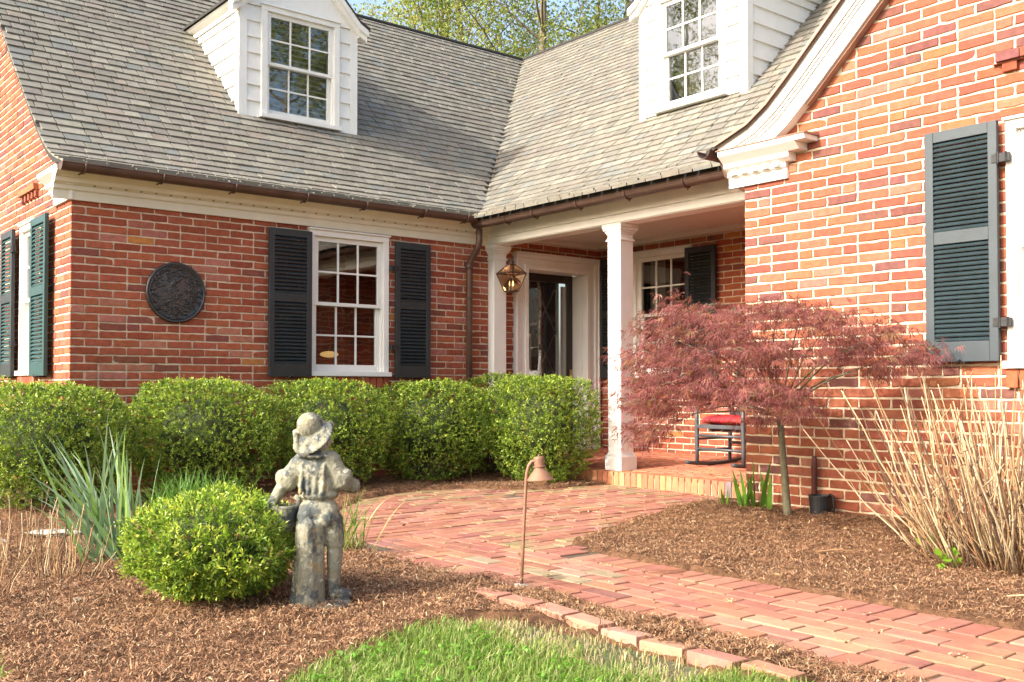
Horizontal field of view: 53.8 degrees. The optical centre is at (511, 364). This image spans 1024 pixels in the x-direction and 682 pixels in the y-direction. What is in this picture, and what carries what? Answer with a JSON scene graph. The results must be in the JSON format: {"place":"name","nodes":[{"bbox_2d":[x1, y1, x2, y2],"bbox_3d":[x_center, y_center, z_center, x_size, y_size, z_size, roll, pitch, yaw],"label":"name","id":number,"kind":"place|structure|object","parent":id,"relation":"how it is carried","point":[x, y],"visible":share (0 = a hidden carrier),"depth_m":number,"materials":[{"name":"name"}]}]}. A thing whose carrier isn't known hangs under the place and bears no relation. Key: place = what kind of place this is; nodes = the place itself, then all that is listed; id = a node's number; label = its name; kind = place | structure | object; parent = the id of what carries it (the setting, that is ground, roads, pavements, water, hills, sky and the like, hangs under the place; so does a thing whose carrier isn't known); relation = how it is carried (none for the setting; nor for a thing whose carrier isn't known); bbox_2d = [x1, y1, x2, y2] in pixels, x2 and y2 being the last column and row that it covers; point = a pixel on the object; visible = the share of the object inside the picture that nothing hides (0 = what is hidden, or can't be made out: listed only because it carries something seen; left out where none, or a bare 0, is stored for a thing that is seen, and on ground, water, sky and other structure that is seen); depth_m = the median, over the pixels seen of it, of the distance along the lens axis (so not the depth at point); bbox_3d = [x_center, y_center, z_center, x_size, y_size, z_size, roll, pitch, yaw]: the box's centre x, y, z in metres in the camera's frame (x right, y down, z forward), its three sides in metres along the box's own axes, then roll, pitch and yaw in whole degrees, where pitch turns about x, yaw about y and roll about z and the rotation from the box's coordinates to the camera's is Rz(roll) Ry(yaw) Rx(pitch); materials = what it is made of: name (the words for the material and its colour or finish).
{"place":"outdoors","nodes":[
{"label":"outdoors","id":0,"kind":"place"},
{"bbox_2d":[0,613,812,681],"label":"lawn","id":1,"kind":"structure","parent":0,"point":[669,667],"depth_m":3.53,"materials":[{"name":"green plant"}]},
{"bbox_2d":[311,625,627,681],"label":"clover","id":2,"kind":"object","parent":1,"relation":"on","point":[439,678],"visible":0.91,"depth_m":3.35,"materials":[{"name":"green plant"}]},
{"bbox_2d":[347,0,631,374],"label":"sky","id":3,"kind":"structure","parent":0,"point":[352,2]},
{"bbox_2d":[0,468,1023,681],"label":"mulch bed","id":4,"kind":"object","parent":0,"point":[531,615],"visible":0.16,"depth_m":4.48,"materials":[{"name":"brown wood"}]},
{"bbox_2d":[0,375,23,485],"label":"boxwood","id":5,"kind":"object","parent":4,"relation":"on","point":[8,380],"visible":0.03,"depth_m":8.94,"materials":[{"name":"green plant"}]},
{"bbox_2d":[0,516,34,597],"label":"dry stem clump","id":6,"kind":"object","parent":4,"relation":"on","point":[21,569],"visible":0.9,"depth_m":4.43,"materials":[{"name":"plant"}]},
{"bbox_2d":[0,488,75,566],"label":"dry stem clump","id":7,"kind":"object","parent":4,"relation":"on","point":[26,542],"visible":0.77,"depth_m":5.27,"materials":[{"name":"plant"}]},
{"bbox_2d":[30,528,81,536],"bbox_3d":[-2.821,1.042,6.225,0.358,0.059,0.151,2,-2,-12],"label":"flat stone","id":8,"kind":"object","parent":4,"relation":"on","point":[62,531],"visible":0.47,"depth_m":6.18,"materials":[{"name":"grey stone"}]},
{"bbox_2d":[0,497,116,579],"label":"dry stem clump","id":9,"kind":"object","parent":4,"relation":"on","point":[60,553],"visible":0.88,"depth_m":4.79,"materials":[{"name":"plant"}]},
{"bbox_2d":[0,380,137,508],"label":"boxwood","id":10,"kind":"object","parent":4,"relation":"on","point":[38,417],"visible":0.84,"depth_m":7.39,"materials":[{"name":"green plant"}]},
{"bbox_2d":[16,416,159,562],"bbox_3d":[-2.338,0.656,5.425,0.756,0.825,0.808,0,-1,-4],"label":"daffodil clump","id":11,"kind":"object","parent":4,"relation":"on","point":[95,506],"visible":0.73,"depth_m":5.34,"materials":[{"name":"green plant"}]},
{"bbox_2d":[131,463,262,519],"bbox_3d":[-2.186,0.890,6.947,1.093,0.412,0.916,1,-2,-39],"label":"grass clump","id":12,"kind":"object","parent":4,"relation":"on","point":[171,495],"visible":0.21,"depth_m":6.88,"materials":[{"name":"green plant"}]},
{"bbox_2d":[122,375,282,495],"bbox_3d":[-2.605,0.612,8.474,1.215,1.065,1.265,1,-2,-39],"label":"boxwood","id":13,"kind":"object","parent":4,"relation":"on","point":[202,434],"visible":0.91,"depth_m":8.22,"materials":[{"name":"green plant"}]},
{"bbox_2d":[109,476,297,606],"bbox_3d":[-1.262,0.780,4.329,0.866,0.607,0.850,1,-2,-39],"label":"round bush","id":14,"kind":"object","parent":4,"relation":"on","point":[217,550],"visible":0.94,"depth_m":4.12,"materials":[{"name":"green plant"}]},
{"bbox_2d":[266,412,359,609],"bbox_3d":[-0.839,0.642,4.303,0.394,0.876,0.238,1,-1,-21],"label":"garden statue","id":15,"kind":"object","parent":4,"relation":"on","point":[317,472],"visible":0.94,"depth_m":4.27,"materials":[{"name":"stone"}]},
{"bbox_2d":[251,376,396,481],"bbox_3d":[-1.724,0.633,9.226,1.220,1.055,1.227,1,-2,-39],"label":"boxwood","id":16,"kind":"object","parent":4,"relation":"on","point":[343,416],"visible":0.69,"depth_m":9.01,"materials":[{"name":"green plant"}]},
{"bbox_2d":[302,489,406,551],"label":"grass clump","id":17,"kind":"object","parent":4,"relation":"on","point":[351,524],"visible":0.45,"depth_m":5.61,"materials":[{"name":"green plant"}]},
{"bbox_2d":[362,377,498,480],"bbox_3d":[-0.800,0.654,9.919,1.219,1.070,1.238,1,-2,-39],"label":"boxwood","id":18,"kind":"object","parent":4,"relation":"on","point":[431,429],"visible":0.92,"depth_m":9.66,"materials":[{"name":"green plant"}]},
{"bbox_2d":[471,587,511,601],"bbox_3d":[-0.094,1.029,4.422,0.085,0.072,0.194,-1,-2,-41],"label":"edging brick","id":19,"kind":"object","parent":4,"relation":"on","point":[497,594],"visible":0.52,"depth_m":4.38,"materials":[{"name":"brick"}]},
{"bbox_2d":[7,499,983,645],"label":"fallen leaves","id":20,"kind":"object","parent":4,"relation":"on","point":[117,628],"visible":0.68,"depth_m":4.74,"materials":[{"name":"brown plant"}]},
{"bbox_2d":[452,371,540,472],"bbox_3d":[-0.138,0.631,10.680,1.010,1.124,1.019,1,-2,-39],"label":"boxwood","id":21,"kind":"object","parent":4,"relation":"on","point":[477,381],"visible":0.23,"depth_m":10.55,"materials":[{"name":"green plant"}]},
{"bbox_2d":[499,594,543,608],"bbox_3d":[0.041,1.024,4.249,0.088,0.071,0.197,-1,-1,-40],"label":"edging brick","id":22,"kind":"object","parent":4,"relation":"on","point":[508,599],"visible":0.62,"depth_m":4.24,"materials":[{"name":"red brick"}]},
{"bbox_2d":[477,373,603,482],"bbox_3d":[0.260,0.626,9.859,1.042,1.097,1.128,1,-2,-39],"label":"boxwood","id":23,"kind":"object","parent":4,"relation":"on","point":[540,424],"visible":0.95,"depth_m":9.63,"materials":[{"name":"green plant"}]},
{"bbox_2d":[533,602,578,619],"bbox_3d":[0.178,1.020,4.078,0.086,0.071,0.196,-3,1,-35],"label":"edging brick","id":24,"kind":"object","parent":4,"relation":"on","point":[562,610],"visible":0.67,"depth_m":4.05,"materials":[{"name":"red brick"}]},
{"bbox_2d":[566,613,613,630],"bbox_3d":[0.300,1.017,3.893,0.085,0.071,0.193,-1,-1,-35],"label":"edging brick","id":25,"kind":"object","parent":4,"relation":"on","point":[581,620],"visible":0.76,"depth_m":3.88,"materials":[{"name":"brick"}]},
{"bbox_2d":[601,626,652,645],"bbox_3d":[0.422,1.020,3.720,0.086,0.071,0.197,4,-6,-36],"label":"edging brick","id":26,"kind":"object","parent":4,"relation":"on","point":[626,636],"visible":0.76,"depth_m":3.69,"materials":[{"name":"brick"}]},
{"bbox_2d":[639,637,696,656],"bbox_3d":[0.550,1.016,3.554,0.086,0.071,0.194,3,-5,-41],"label":"edging brick","id":27,"kind":"object","parent":4,"relation":"on","point":[670,648],"visible":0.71,"depth_m":3.53,"materials":[{"name":"brick"}]},
{"bbox_2d":[687,647,747,669],"bbox_3d":[0.688,1.007,3.382,0.085,0.071,0.194,4,-4,-38],"label":"edging brick","id":28,"kind":"object","parent":4,"relation":"on","point":[705,658],"visible":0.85,"depth_m":3.37,"materials":[{"name":"pink brick"}]},
{"bbox_2d":[714,484,745,505],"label":"iris clump","id":29,"kind":"object","parent":4,"relation":"on","point":[722,498],"visible":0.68,"depth_m":7.44,"materials":[{"name":"green plant"}]},
{"bbox_2d":[732,456,771,508],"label":"iris clump","id":30,"kind":"object","parent":4,"relation":"on","point":[766,499],"visible":0.84,"depth_m":7.27,"materials":[{"name":"green plant"}]},
{"bbox_2d":[741,660,805,681],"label":"edging brick","id":31,"kind":"object","parent":4,"relation":"on","point":[770,668],"visible":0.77,"depth_m":3.20,"materials":[{"name":"brick"}]},
{"bbox_2d":[593,271,964,515],"bbox_3d":[1.284,0.188,6.446,2.060,1.788,2.860,1,-2,-39],"label":"japanese maple","id":32,"kind":"object","parent":4,"relation":"on","point":[706,390],"visible":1,"depth_m":6.13,"materials":[{"name":"red plant"}]},
{"bbox_2d":[811,456,817,493],"bbox_3d":[2.104,0.865,7.018,0.048,0.455,0.046,1,-2,-39],"label":"iron pipe","id":33,"kind":"object","parent":4,"relation":"on","point":[814,466],"visible":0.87,"depth_m":7.00,"materials":[{"name":"brown metal"}]},
{"bbox_2d":[808,493,834,515],"bbox_3d":[2.110,0.955,6.892,0.167,0.169,0.190,0,-1,12],"label":"bucket","id":34,"kind":"object","parent":4,"relation":"on","point":[819,503],"visible":0.75,"depth_m":6.84,"materials":[{"name":"black plastic"}]},
{"bbox_2d":[816,549,852,551],"bbox_3d":[1.749,1.009,5.464,0.201,0.020,0.008,0,-1,-1],"label":"stick","id":35,"kind":"object","parent":4,"relation":"on","point":[833,550],"visible":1,"depth_m":5.46,"materials":[{"name":"wood"}]},
{"bbox_2d":[803,357,1023,575],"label":"dry shrub","id":36,"kind":"object","parent":4,"relation":"on","point":[1004,530],"visible":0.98,"depth_m":5.26,"materials":[{"name":"beige plant"}]},
{"bbox_2d":[1006,594,1023,596],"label":"stick","id":37,"kind":"object","parent":4,"relation":"on","point":[1015,595],"visible":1,"depth_m":4.27,"materials":[{"name":"wood"}]},
{"bbox_2d":[340,484,1023,681],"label":"path","id":38,"kind":"structure","parent":0,"point":[814,622],"depth_m":4.84,"materials":[{"name":"red brick"}]},
{"bbox_2d":[514,454,553,587],"bbox_3d":[0.091,0.742,4.674,0.207,0.653,0.127,0,-1,6],"label":"path light","id":39,"kind":"object","parent":38,"relation":"on","point":[540,475],"visible":0.86,"depth_m":4.66,"materials":[{"name":"orange metal"}]},
{"bbox_2d":[347,490,1022,668],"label":"fallen seeds","id":40,"kind":"object","parent":38,"relation":"on","point":[900,652],"visible":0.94,"depth_m":5.18,"materials":[{"name":"brown plant"}]},
{"label":"ground","id":41,"kind":"structure","parent":0,"visible":0},
{"bbox_2d":[348,0,614,57],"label":"tree","id":42,"kind":"object","parent":41,"relation":"on","point":[425,23],"visible":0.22,"depth_m":30.22,"materials":[{"name":"green plant"}]},
{"bbox_2d":[354,0,626,55],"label":"tree","id":43,"kind":"object","parent":41,"relation":"on","point":[461,40],"visible":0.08,"depth_m":33.17,"materials":[{"name":"green plant"}]},
{"bbox_2d":[0,0,1023,529],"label":"brick house","id":44,"kind":"structure","parent":41,"relation":"on","point":[336,190],"depth_m":9.79,"materials":[{"name":"brick"}]},
{"bbox_2d":[14,218,39,375],"bbox_3d":[-4.517,-0.618,9.498,0.160,1.445,0.605,1,-2,-39],"label":"window","id":45,"kind":"structure","parent":44,"relation":"in","point":[24,261],"depth_m":9.64,"materials":[{"name":"white paint"}]},
{"bbox_2d":[145,262,205,322],"bbox_3d":[-3.008,-0.643,9.041,0.544,0.544,0.038,1,-2,-39],"label":"wall plaque","id":46,"kind":"object","parent":44,"relation":"attached to","point":[175,292],"depth_m":9.03,"materials":[{"name":"metal"}]},
{"bbox_2d":[259,2,341,131],"bbox_3d":[-2.452,-3.378,11.579,1.020,1.280,0.231,1,-2,-39],"label":"window","id":47,"kind":"structure","parent":44,"relation":"in","point":[268,11],"depth_m":11.60,"materials":[{"name":"white paint"}]},
{"bbox_2d":[307,227,391,376],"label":"window","id":48,"kind":"structure","parent":44,"relation":"in","point":[350,269],"depth_m":11.49,"materials":[{"name":"white paint"}]},
{"bbox_2d":[496,257,526,292],"bbox_3d":[-0.042,-0.995,11.263,0.254,0.399,0.367,1,-2,-39],"label":"wall lantern","id":49,"kind":"object","parent":44,"relation":"attached to","point":[511,275],"depth_m":11.25,"materials":[{"name":"brown metal"}]},
{"bbox_2d":[529,273,573,447],"bbox_3d":[0.363,-0.033,12.151,0.926,2.108,0.202,1,-2,-39],"label":"front door","id":50,"kind":"structure","parent":44,"relation":"in","point":[543,288],"depth_m":12.31,"materials":[{"name":"black glass"}]},
{"bbox_2d":[633,244,693,377],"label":"window","id":51,"kind":"structure","parent":44,"relation":"in","point":[655,271],"depth_m":11.93,"materials":[{"name":"white paint"}]},
{"bbox_2d":[652,0,727,114],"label":"window","id":52,"kind":"structure","parent":44,"relation":"in","point":[664,104],"depth_m":10.85,"materials":[{"name":"white paint"}]},
{"bbox_2d":[685,354,745,468],"bbox_3d":[2.236,0.432,9.861,0.965,1.127,0.630,1,-2,-39],"label":"rocking chair","id":53,"kind":"object","parent":44,"relation":"on","point":[729,436],"visible":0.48,"depth_m":9.79,"materials":[{"name":"brown wood"}]},
{"bbox_2d":[702,415,745,425],"bbox_3d":[2.174,0.542,9.807,0.470,0.103,0.494,1,-2,-39],"label":"seat cushion","id":54,"kind":"object","parent":53,"relation":"on","point":[719,419],"visible":0.55,"depth_m":9.72,"materials":[{"name":"red fabric"}]},
{"bbox_2d":[1001,113,1023,368],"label":"window","id":55,"kind":"structure","parent":44,"relation":"in","point":[1014,125],"depth_m":6.01,"materials":[{"name":"white paint"}]},
{"bbox_2d":[420,0,616,55],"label":"tree","id":56,"kind":"object","parent":41,"relation":"on","point":[527,28],"visible":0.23,"depth_m":31.75,"materials":[{"name":"green plant"}]},
{"bbox_2d":[421,0,624,57],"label":"tree","id":57,"kind":"object","parent":41,"relation":"on","point":[483,16],"visible":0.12,"depth_m":37.65,"materials":[{"name":"green plant"}]},
{"bbox_2d":[430,0,624,55],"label":"tree","id":58,"kind":"object","parent":41,"relation":"on","point":[542,16],"visible":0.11,"depth_m":28.17,"materials":[{"name":"green plant"}]},
{"bbox_2d":[427,0,628,57],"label":"tree","id":59,"kind":"object","parent":41,"relation":"on","point":[593,13],"visible":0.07,"depth_m":33.92,"materials":[{"name":"green plant"}]},
{"bbox_2d":[504,0,630,49],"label":"tree","id":60,"kind":"object","parent":41,"relation":"on","point":[559,23],"visible":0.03,"depth_m":36.09,"materials":[{"name":"green plant"}]},
{"bbox_2d":[569,0,624,31],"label":"tree","id":61,"kind":"object","parent":41,"relation":"on","point":[600,10],"visible":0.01,"depth_m":32.51,"materials":[{"name":"green plant"}]},
{"bbox_2d":[586,0,629,29],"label":"tree","id":62,"kind":"object","parent":41,"relation":"on","point":[625,13],"visible":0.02,"depth_m":33.02,"materials":[{"name":"green plant"}]}
]}

